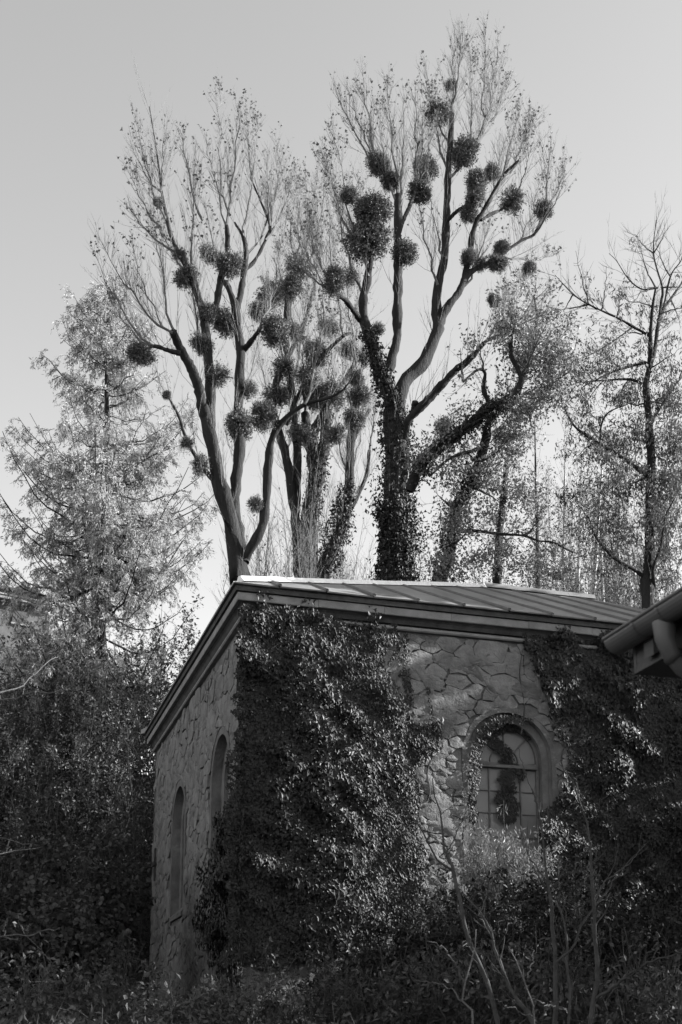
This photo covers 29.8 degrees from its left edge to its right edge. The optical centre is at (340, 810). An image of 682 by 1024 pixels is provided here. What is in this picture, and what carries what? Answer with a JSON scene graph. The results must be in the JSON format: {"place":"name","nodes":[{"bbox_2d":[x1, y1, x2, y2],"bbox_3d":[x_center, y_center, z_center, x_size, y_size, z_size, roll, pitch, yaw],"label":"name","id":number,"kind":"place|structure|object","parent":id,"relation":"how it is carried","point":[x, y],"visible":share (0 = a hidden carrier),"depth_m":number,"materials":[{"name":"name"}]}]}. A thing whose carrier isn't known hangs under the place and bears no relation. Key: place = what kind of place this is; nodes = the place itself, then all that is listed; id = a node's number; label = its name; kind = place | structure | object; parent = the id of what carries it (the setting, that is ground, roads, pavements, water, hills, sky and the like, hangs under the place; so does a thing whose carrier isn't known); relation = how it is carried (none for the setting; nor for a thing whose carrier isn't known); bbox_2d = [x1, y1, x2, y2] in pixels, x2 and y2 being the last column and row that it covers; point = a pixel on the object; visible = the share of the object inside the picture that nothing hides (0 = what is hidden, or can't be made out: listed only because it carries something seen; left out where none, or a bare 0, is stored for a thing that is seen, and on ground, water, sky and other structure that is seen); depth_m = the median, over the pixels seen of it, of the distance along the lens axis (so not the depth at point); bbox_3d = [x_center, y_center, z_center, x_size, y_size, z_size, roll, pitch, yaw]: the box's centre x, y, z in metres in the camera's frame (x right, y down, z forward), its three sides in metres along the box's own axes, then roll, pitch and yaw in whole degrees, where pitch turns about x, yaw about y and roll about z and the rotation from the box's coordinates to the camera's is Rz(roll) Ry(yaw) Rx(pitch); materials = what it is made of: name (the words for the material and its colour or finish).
{"place":"outdoors","nodes":[
{"label":"outdoors","id":0,"kind":"place"},
{"bbox_2d":[0,770,149,1023],"bbox_3d":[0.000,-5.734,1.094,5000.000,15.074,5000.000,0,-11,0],"label":"ground","id":1,"kind":"structure","parent":0,"point":[91,847],"depth_m":47.14,"materials":[{"name":"black plant"}]},
{"bbox_2d":[0,585,59,754],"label":"hillside house","id":2,"kind":"structure","parent":1,"relation":"on","point":[5,631],"depth_m":63.72,"materials":[{"name":"paint"}]},
{"bbox_2d":[0,634,62,908],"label":"shrub","id":3,"kind":"object","parent":1,"relation":"on","point":[3,721],"visible":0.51,"depth_m":42.60,"materials":[{"name":"grey plant"}]},
{"bbox_2d":[0,602,63,939],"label":"young tree","id":4,"kind":"object","parent":1,"relation":"on","point":[36,691],"visible":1,"depth_m":12.09,"materials":[{"name":"grey plant"}]},
{"bbox_2d":[0,617,69,765],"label":"shrub","id":5,"kind":"object","parent":1,"relation":"on","point":[10,675],"visible":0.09,"depth_m":54.47,"materials":[{"name":"grey plant"}]},
{"bbox_2d":[0,637,76,886],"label":"shrub","id":6,"kind":"object","parent":1,"relation":"on","point":[20,729],"visible":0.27,"depth_m":45.59,"materials":[{"name":"grey plant"}]},
{"bbox_2d":[0,747,77,1023],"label":"shrub","id":7,"kind":"object","parent":1,"relation":"on","point":[40,772],"visible":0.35,"depth_m":35.16,"materials":[{"name":"grey plant"}]},
{"bbox_2d":[0,882,87,1023],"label":"shrub","id":8,"kind":"object","parent":1,"relation":"on","point":[11,931],"visible":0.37,"depth_m":26.14,"materials":[{"name":"grey plant"}]},
{"bbox_2d":[0,832,107,1020],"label":"shrub","id":9,"kind":"object","parent":1,"relation":"on","point":[50,870],"visible":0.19,"depth_m":29.23,"materials":[{"name":"grey plant"}]},
{"bbox_2d":[0,877,113,1022],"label":"shrub","id":10,"kind":"object","parent":1,"relation":"on","point":[58,948],"visible":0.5,"depth_m":26.19,"materials":[{"name":"grey plant"}]},
{"bbox_2d":[0,757,119,1019],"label":"shrub","id":11,"kind":"object","parent":1,"relation":"on","point":[64,832],"visible":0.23,"depth_m":34.63,"materials":[{"name":"grey plant"}]},
{"bbox_2d":[0,949,132,1023],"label":"bramble","id":12,"kind":"object","parent":1,"relation":"on","point":[37,1008],"visible":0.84,"depth_m":17.77,"materials":[{"name":"grey plant"}]},
{"bbox_2d":[35,615,98,894],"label":"shrub","id":13,"kind":"object","parent":1,"relation":"on","point":[70,681],"visible":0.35,"depth_m":44.60,"materials":[{"name":"grey plant"}]},
{"bbox_2d":[0,834,138,1023],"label":"shrub","id":14,"kind":"object","parent":1,"relation":"on","point":[114,852],"visible":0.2,"depth_m":28.97,"materials":[{"name":"grey plant"}]},
{"bbox_2d":[0,691,148,952],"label":"shrub","id":15,"kind":"object","parent":1,"relation":"on","point":[14,758],"visible":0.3,"depth_m":40.37,"materials":[{"name":"grey plant"}]},
{"bbox_2d":[27,884,139,1018],"bbox_3d":[-5.657,3.363,27.785,2.454,3.424,2.843,0,-11,0],"label":"shrub","id":16,"kind":"object","parent":1,"relation":"on","point":[121,922],"visible":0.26,"depth_m":27.56,"materials":[{"name":"grey plant"}]},
{"bbox_2d":[17,633,169,873],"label":"shrub","id":17,"kind":"object","parent":1,"relation":"on","point":[99,710],"visible":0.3,"depth_m":44.68,"materials":[{"name":"grey plant"}]},
{"bbox_2d":[51,610,139,873],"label":"shrub","id":18,"kind":"object","parent":1,"relation":"on","point":[69,700],"visible":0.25,"depth_m":44.22,"materials":[{"name":"grey plant"}]},
{"bbox_2d":[0,914,200,1023],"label":"bramble","id":19,"kind":"object","parent":1,"relation":"on","point":[79,994],"visible":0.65,"depth_m":18.66,"materials":[{"name":"grey plant"}]},
{"bbox_2d":[47,819,155,1021],"bbox_3d":[-5.689,2.876,30.096,2.533,5.237,2.370,0,-11,0],"label":"shrub","id":20,"kind":"object","parent":1,"relation":"on","point":[131,902],"visible":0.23,"depth_m":30.06,"materials":[{"name":"grey plant"}]},
{"bbox_2d":[12,971,197,1023],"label":"bramble","id":21,"kind":"object","parent":1,"relation":"on","point":[101,1020],"visible":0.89,"depth_m":13.71,"materials":[{"name":"grey plant"}]},
{"bbox_2d":[0,273,217,808],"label":"larch tree","id":22,"kind":"object","parent":1,"relation":"on","point":[101,508],"visible":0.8,"depth_m":48.87,"materials":[{"name":"grey plant"}]},
{"bbox_2d":[46,665,172,988],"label":"shrub","id":23,"kind":"object","parent":1,"relation":"on","point":[125,771],"visible":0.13,"depth_m":42.82,"materials":[{"name":"grey plant"}]},
{"bbox_2d":[53,925,172,1023],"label":"shrub","id":24,"kind":"object","parent":1,"relation":"on","point":[129,958],"visible":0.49,"depth_m":25.85,"materials":[{"name":"grey plant"}]},
{"bbox_2d":[80,721,154,1023],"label":"shrub","id":25,"kind":"object","parent":1,"relation":"on","point":[144,922],"visible":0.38,"depth_m":37.94,"materials":[{"name":"grey plant"}]},
{"bbox_2d":[91,686,167,1003],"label":"shrub","id":26,"kind":"object","parent":1,"relation":"on","point":[148,783],"visible":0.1,"depth_m":42.16,"materials":[{"name":"grey plant"}]},
{"bbox_2d":[71,588,203,881],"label":"shrub","id":27,"kind":"object","parent":1,"relation":"on","point":[175,641],"visible":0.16,"depth_m":47.87,"materials":[{"name":"grey plant"}]},
{"bbox_2d":[53,982,254,1023],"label":"bramble","id":28,"kind":"object","parent":1,"relation":"on","point":[119,1014],"visible":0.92,"depth_m":13.74,"materials":[{"name":"grey plant"}]},
{"bbox_2d":[122,962,246,1023],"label":"bramble","id":29,"kind":"object","parent":1,"relation":"on","point":[175,1019],"visible":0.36,"depth_m":20.66,"materials":[{"name":"grey plant"}]},
{"bbox_2d":[81,51,389,585],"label":"poplar tree","id":30,"kind":"object","parent":1,"relation":"on","point":[239,550],"visible":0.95,"depth_m":46.45,"materials":[{"name":"grey plant"}]},
{"bbox_2d":[122,339,158,366],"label":"mistletoe","id":31,"kind":"object","parent":30,"relation":"attached to","point":[142,357],"visible":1,"depth_m":43.48,"materials":[{"name":"grey plant"}]},
{"bbox_2d":[202,359,233,390],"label":"mistletoe","id":32,"kind":"object","parent":30,"relation":"attached to","point":[218,382],"visible":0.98,"depth_m":45.61,"materials":[{"name":"grey plant"}]},
{"bbox_2d":[210,246,244,281],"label":"mistletoe","id":33,"kind":"object","parent":30,"relation":"attached to","point":[224,266],"visible":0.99,"depth_m":46.17,"materials":[{"name":"grey plant"}]},
{"bbox_2d":[210,301,244,339],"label":"mistletoe","id":34,"kind":"object","parent":30,"relation":"attached to","point":[221,325],"visible":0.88,"depth_m":47.67,"materials":[{"name":"grey plant"}]},
{"bbox_2d":[224,403,255,441],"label":"mistletoe","id":35,"kind":"object","parent":30,"relation":"attached to","point":[242,417],"visible":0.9,"depth_m":45.99,"materials":[{"name":"grey plant"}]},
{"bbox_2d":[246,397,280,436],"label":"mistletoe","id":36,"kind":"object","parent":30,"relation":"attached to","point":[265,413],"visible":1,"depth_m":44.12,"materials":[{"name":"grey plant"}]},
{"bbox_2d":[258,310,291,352],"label":"mistletoe","id":37,"kind":"object","parent":30,"relation":"attached to","point":[275,330],"visible":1,"depth_m":46.15,"materials":[{"name":"grey plant"}]},
{"bbox_2d":[191,983,287,1023],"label":"plant","id":38,"kind":"object","parent":1,"relation":"on","point":[203,995],"visible":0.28,"depth_m":20.27,"materials":[{"name":"grey plant"}]},
{"bbox_2d":[154,936,351,1023],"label":"bramble","id":39,"kind":"object","parent":1,"relation":"on","point":[261,1004],"visible":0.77,"depth_m":19.62,"materials":[{"name":"grey plant"}]},
{"bbox_2d":[203,503,303,608],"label":"undergrowth tree","id":40,"kind":"object","parent":1,"relation":"on","point":[259,560],"visible":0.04,"depth_m":49.49,"materials":[{"name":"grey plant"}]},
{"bbox_2d":[162,963,365,1023],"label":"bramble","id":41,"kind":"object","parent":1,"relation":"on","point":[196,1000],"visible":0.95,"depth_m":13.95,"materials":[{"name":"grey plant"}]},
{"bbox_2d":[251,458,334,577],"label":"undergrowth tree","id":42,"kind":"object","parent":1,"relation":"on","point":[301,554],"visible":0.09,"depth_m":47.36,"materials":[{"name":"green plant"}]},
{"bbox_2d":[219,981,377,1023],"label":"bramble","id":43,"kind":"object","parent":1,"relation":"on","point":[245,1019],"visible":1,"depth_m":13.85,"materials":[{"name":"grey plant"}]},
{"bbox_2d":[248,141,389,577],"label":"poplar tree","id":44,"kind":"object","parent":1,"relation":"on","point":[291,471],"visible":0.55,"depth_m":54.44,"materials":[{"name":"grey plant"}]},
{"bbox_2d":[277,271,306,303],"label":"mistletoe","id":45,"kind":"object","parent":44,"relation":"attached to","point":[291,280],"visible":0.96,"depth_m":55.66,"materials":[{"name":"grey plant"}]},
{"bbox_2d":[283,421,316,450],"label":"mistletoe","id":46,"kind":"object","parent":44,"relation":"attached to","point":[297,431],"visible":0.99,"depth_m":54.11,"materials":[{"name":"grey plant"}]},
{"bbox_2d":[290,362,322,394],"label":"mistletoe","id":47,"kind":"object","parent":44,"relation":"attached to","point":[306,375],"visible":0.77,"depth_m":53.86,"materials":[{"name":"grey plant"}]},
{"bbox_2d":[301,337,332,370],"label":"mistletoe","id":48,"kind":"object","parent":44,"relation":"attached to","point":[322,354],"visible":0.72,"depth_m":53.82,"materials":[{"name":"grey plant"}]},
{"bbox_2d":[296,412,356,578],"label":"ivy","id":49,"kind":"object","parent":44,"relation":"attached to","point":[332,510],"visible":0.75,"depth_m":50.13,"materials":[{"name":"grey plant"}]},
{"bbox_2d":[316,373,350,413],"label":"mistletoe","id":50,"kind":"object","parent":44,"relation":"attached to","point":[327,385],"visible":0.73,"depth_m":54.03,"materials":[{"name":"grey plant"}]},
{"bbox_2d":[212,929,430,1023],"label":"bramble","id":51,"kind":"object","parent":1,"relation":"on","point":[355,1018],"visible":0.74,"depth_m":19.54,"materials":[{"name":"grey plant"}]},
{"bbox_2d":[306,294,382,578],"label":"poplar tree","id":52,"kind":"object","parent":1,"relation":"on","point":[349,462],"visible":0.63,"depth_m":50.61,"materials":[{"name":"grey plant"}]},
{"bbox_2d":[284,936,426,1022],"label":"shrub","id":53,"kind":"object","parent":1,"relation":"on","point":[376,956],"visible":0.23,"depth_m":21.66,"materials":[{"name":"grey plant"}]},
{"bbox_2d":[329,912,454,1020],"bbox_3d":[1.016,2.820,22.383,2.479,2.259,2.370,7,-13,-34],"label":"shrub","id":54,"kind":"object","parent":1,"relation":"on","point":[379,929],"visible":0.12,"depth_m":22.19,"materials":[{"name":"grey plant"}]},
{"bbox_2d":[140,576,681,1023],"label":"stone building","id":55,"kind":"structure","parent":1,"relation":"on","point":[466,646],"depth_m":27.71,"materials":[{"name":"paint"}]},
{"bbox_2d":[190,603,446,995],"bbox_3d":[-0.492,-0.133,26.452,5.426,7.964,2.960,0,-11,0],"label":"ivy","id":56,"kind":"object","parent":55,"relation":"attached to","point":[342,860],"visible":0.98,"depth_m":25.74,"materials":[{"name":"grey plant"}]},
{"bbox_2d":[387,631,433,732],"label":"ivy","id":57,"kind":"object","parent":55,"relation":"attached to","point":[408,687],"visible":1,"depth_m":26.94,"materials":[{"name":"grey plant"}]},
{"bbox_2d":[467,713,532,824],"bbox_3d":[3.396,-0.879,27.183,1.591,2.521,0.108,4,-11,-18],"label":"ivy","id":58,"kind":"object","parent":55,"relation":"attached to","point":[475,777],"visible":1,"depth_m":27.08,"materials":[{"name":"grey plant"}]},
{"bbox_2d":[482,724,530,824],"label":"ivy","id":59,"kind":"object","parent":55,"relation":"attached to","point":[507,756],"visible":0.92,"depth_m":27.54,"materials":[{"name":"black plant"}]},
{"bbox_2d":[473,724,540,863],"bbox_3d":[3.533,-0.374,27.518,1.600,3.050,0.165,3,-11,-16],"label":"arched window","id":60,"kind":"structure","parent":55,"relation":"in","point":[489,785],"depth_m":27.57,"materials":[{"name":"glass"}]},
{"bbox_2d":[519,624,681,1015],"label":"ivy","id":61,"kind":"object","parent":55,"relation":"attached to","point":[645,732],"visible":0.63,"depth_m":27.83,"materials":[{"name":"grey plant"}]},
{"bbox_2d":[318,926,504,1023],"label":"bramble","id":62,"kind":"object","parent":1,"relation":"on","point":[417,990],"visible":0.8,"depth_m":18.84,"materials":[{"name":"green plant"}]},
{"bbox_2d":[270,6,579,580],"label":"poplar tree","id":63,"kind":"object","parent":1,"relation":"on","point":[419,366],"visible":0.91,"depth_m":45.22,"materials":[{"name":"grey plant"}]},
{"bbox_2d":[320,259,347,300],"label":"mistletoe","id":64,"kind":"object","parent":63,"relation":"attached to","point":[334,282],"visible":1,"depth_m":41.52,"materials":[{"name":"grey plant"}]},
{"bbox_2d":[338,212,396,268],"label":"mistletoe","id":65,"kind":"object","parent":63,"relation":"attached to","point":[378,240],"visible":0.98,"depth_m":43.06,"materials":[{"name":"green plant"}]},
{"bbox_2d":[350,186,394,229],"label":"mistletoe","id":66,"kind":"object","parent":63,"relation":"attached to","point":[372,203],"visible":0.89,"depth_m":42.88,"materials":[{"name":"grey plant"}]},
{"bbox_2d":[356,322,434,581],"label":"ivy","id":67,"kind":"object","parent":63,"relation":"attached to","point":[407,526],"visible":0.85,"depth_m":42.36,"materials":[{"name":"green plant"}]},
{"bbox_2d":[389,235,419,269],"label":"mistletoe","id":68,"kind":"object","parent":63,"relation":"attached to","point":[406,251],"visible":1,"depth_m":44.40,"materials":[{"name":"grey plant"}]},
{"bbox_2d":[404,177,432,205],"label":"mistletoe","id":69,"kind":"object","parent":63,"relation":"attached to","point":[424,194],"visible":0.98,"depth_m":45.98,"materials":[{"name":"grey plant"}]},
{"bbox_2d":[423,97,453,128],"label":"mistletoe","id":70,"kind":"object","parent":63,"relation":"attached to","point":[439,105],"visible":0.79,"depth_m":46.21,"materials":[{"name":"grey plant"}]},
{"bbox_2d":[445,131,482,175],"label":"mistletoe","id":71,"kind":"object","parent":63,"relation":"attached to","point":[467,146],"visible":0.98,"depth_m":46.73,"materials":[{"name":"grey plant"}]},
{"bbox_2d":[497,183,529,217],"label":"mistletoe","id":72,"kind":"object","parent":63,"relation":"attached to","point":[513,201],"visible":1,"depth_m":46.41,"materials":[{"name":"grey plant"}]},
{"bbox_2d":[358,730,499,1023],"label":"bare sapling","id":73,"kind":"object","parent":1,"relation":"on","point":[479,965],"visible":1,"depth_m":17.54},
{"bbox_2d":[413,838,493,1015],"bbox_3d":[2.058,2.226,22.967,1.576,3.548,1.616,0,-11,0],"label":"shrub","id":74,"kind":"object","parent":1,"relation":"on","point":[434,901],"visible":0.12,"depth_m":23.26,"materials":[{"name":"grey plant"}]},
{"bbox_2d":[348,913,577,1023],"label":"bramble","id":75,"kind":"object","parent":1,"relation":"on","point":[460,1013],"visible":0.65,"depth_m":18.59,"materials":[{"name":"grey plant"}]},
{"bbox_2d":[383,862,542,1023],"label":"shrub","id":76,"kind":"object","parent":1,"relation":"on","point":[402,931],"visible":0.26,"depth_m":21.62,"materials":[{"name":"grey plant"}]},
{"bbox_2d":[391,252,609,590],"bbox_3d":[5.094,-5.252,39.066,7.194,25.002,7.002,0,-11,0],"label":"leafy tree","id":77,"kind":"object","parent":1,"relation":"on","point":[504,435],"visible":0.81,"depth_m":39.28,"materials":[{"name":"grey plant"}]},
{"bbox_2d":[402,392,517,581],"bbox_3d":[3.648,-9.657,39.092,3.503,6.310,1.839,0,-11,0],"label":"ivy","id":78,"kind":"object","parent":77,"relation":"attached to","point":[473,420],"visible":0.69,"depth_m":39.20,"materials":[{"name":"black plant"}]},
{"bbox_2d":[463,891,544,1023],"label":"bare sapling","id":79,"kind":"object","parent":1,"relation":"on","point":[522,1006],"visible":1,"depth_m":16.76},
{"bbox_2d":[453,800,562,1023],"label":"shrub","id":80,"kind":"object","parent":1,"relation":"on","point":[510,866],"visible":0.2,"depth_m":23.29,"materials":[{"name":"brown plant"}]},
{"bbox_2d":[432,862,592,1023],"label":"shrub","id":81,"kind":"object","parent":1,"relation":"on","point":[493,919],"visible":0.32,"depth_m":20.94,"materials":[{"name":"grey plant"}]},
{"bbox_2d":[461,460,573,589],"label":"undergrowth tree","id":82,"kind":"object","parent":1,"relation":"on","point":[545,534],"visible":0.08,"depth_m":60.74,"materials":[{"name":"grey plant"}]},
{"bbox_2d":[522,380,552,588],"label":"birch tree","id":83,"kind":"object","parent":1,"relation":"on","point":[537,533],"visible":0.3,"depth_m":53.26,"materials":[{"name":"grey plant"}]},
{"bbox_2d":[437,910,659,1023],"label":"bramble","id":84,"kind":"object","parent":1,"relation":"on","point":[520,961],"visible":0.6,"depth_m":18.05,"materials":[{"name":"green plant"}]},
{"bbox_2d":[513,456,609,599],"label":"undergrowth tree","id":85,"kind":"object","parent":1,"relation":"on","point":[549,584],"visible":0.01,"depth_m":65.44,"materials":[{"name":"grey plant"}]},
{"bbox_2d":[554,890,577,1023],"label":"bare sapling","id":86,"kind":"object","parent":1,"relation":"on","point":[570,991],"visible":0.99,"depth_m":16.40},
{"bbox_2d":[530,851,610,1021],"bbox_3d":[4.179,2.430,23.347,1.572,3.530,1.462,0,-11,0],"label":"shrub","id":87,"kind":"object","parent":1,"relation":"on","point":[579,903],"visible":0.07,"depth_m":23.24,"materials":[{"name":"grey plant"}]},
{"bbox_2d":[513,514,634,604],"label":"undergrowth tree","id":88,"kind":"object","parent":1,"relation":"on","point":[609,597],"visible":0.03,"depth_m":48.81,"materials":[{"name":"grey plant"}]},
{"bbox_2d":[518,748,649,1023],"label":"bare sapling","id":89,"kind":"object","parent":1,"relation":"on","point":[555,982],"visible":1,"depth_m":15.92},
{"bbox_2d":[488,910,681,1023],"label":"bramble","id":90,"kind":"object","parent":1,"relation":"on","point":[575,1005],"visible":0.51,"depth_m":17.69,"materials":[{"name":"grey plant"}]},
{"bbox_2d":[509,189,681,608],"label":"leafy tree","id":91,"kind":"object","parent":1,"relation":"on","point":[652,521],"visible":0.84,"depth_m":38.27,"materials":[{"name":"grey plant"}]},
{"bbox_2d":[518,855,681,1022],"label":"shrub","id":92,"kind":"object","parent":1,"relation":"on","point":[588,909],"visible":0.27,"depth_m":20.39,"materials":[{"name":"grey plant"}]},
{"bbox_2d":[542,501,660,607],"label":"undergrowth tree","id":93,"kind":"object","parent":1,"relation":"on","point":[628,594],"visible":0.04,"depth_m":52.60,"materials":[{"name":"grey plant"}]},
{"bbox_2d":[548,428,663,607],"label":"undergrowth tree","id":94,"kind":"object","parent":1,"relation":"on","point":[570,537],"visible":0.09,"depth_m":63.02,"materials":[{"name":"grey plant"}]},
{"bbox_2d":[545,940,681,1023],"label":"bramble","id":95,"kind":"object","parent":1,"relation":"on","point":[664,1005],"visible":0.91,"depth_m":16.81,"materials":[{"name":"grey plant"}]},
{"bbox_2d":[558,763,681,1023],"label":"bare sapling","id":96,"kind":"object","parent":1,"relation":"on","point":[594,998],"visible":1,"depth_m":15.39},
{"bbox_2d":[577,465,681,607],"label":"undergrowth tree","id":97,"kind":"object","parent":1,"relation":"on","point":[655,596],"visible":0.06,"depth_m":52.74,"materials":[{"name":"grey plant"}]},
{"bbox_2d":[588,883,681,1023],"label":"shrub","id":98,"kind":"object","parent":1,"relation":"on","point":[643,921],"visible":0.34,"depth_m":19.67,"materials":[{"name":"grey plant"}]},
{"bbox_2d":[603,391,681,606],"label":"undergrowth tree","id":99,"kind":"object","parent":1,"relation":"on","point":[644,537],"visible":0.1,"depth_m":61.47,"materials":[{"name":"grey plant"}]},
{"bbox_2d":[0,0,681,774],"label":"sky","id":100,"kind":"structure","parent":0,"point":[607,74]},
{"bbox_2d":[602,587,681,678],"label":"house","id":101,"kind":"structure","parent":0,"point":[651,636],"depth_m":6.92,"materials":[{"name":"metal"}]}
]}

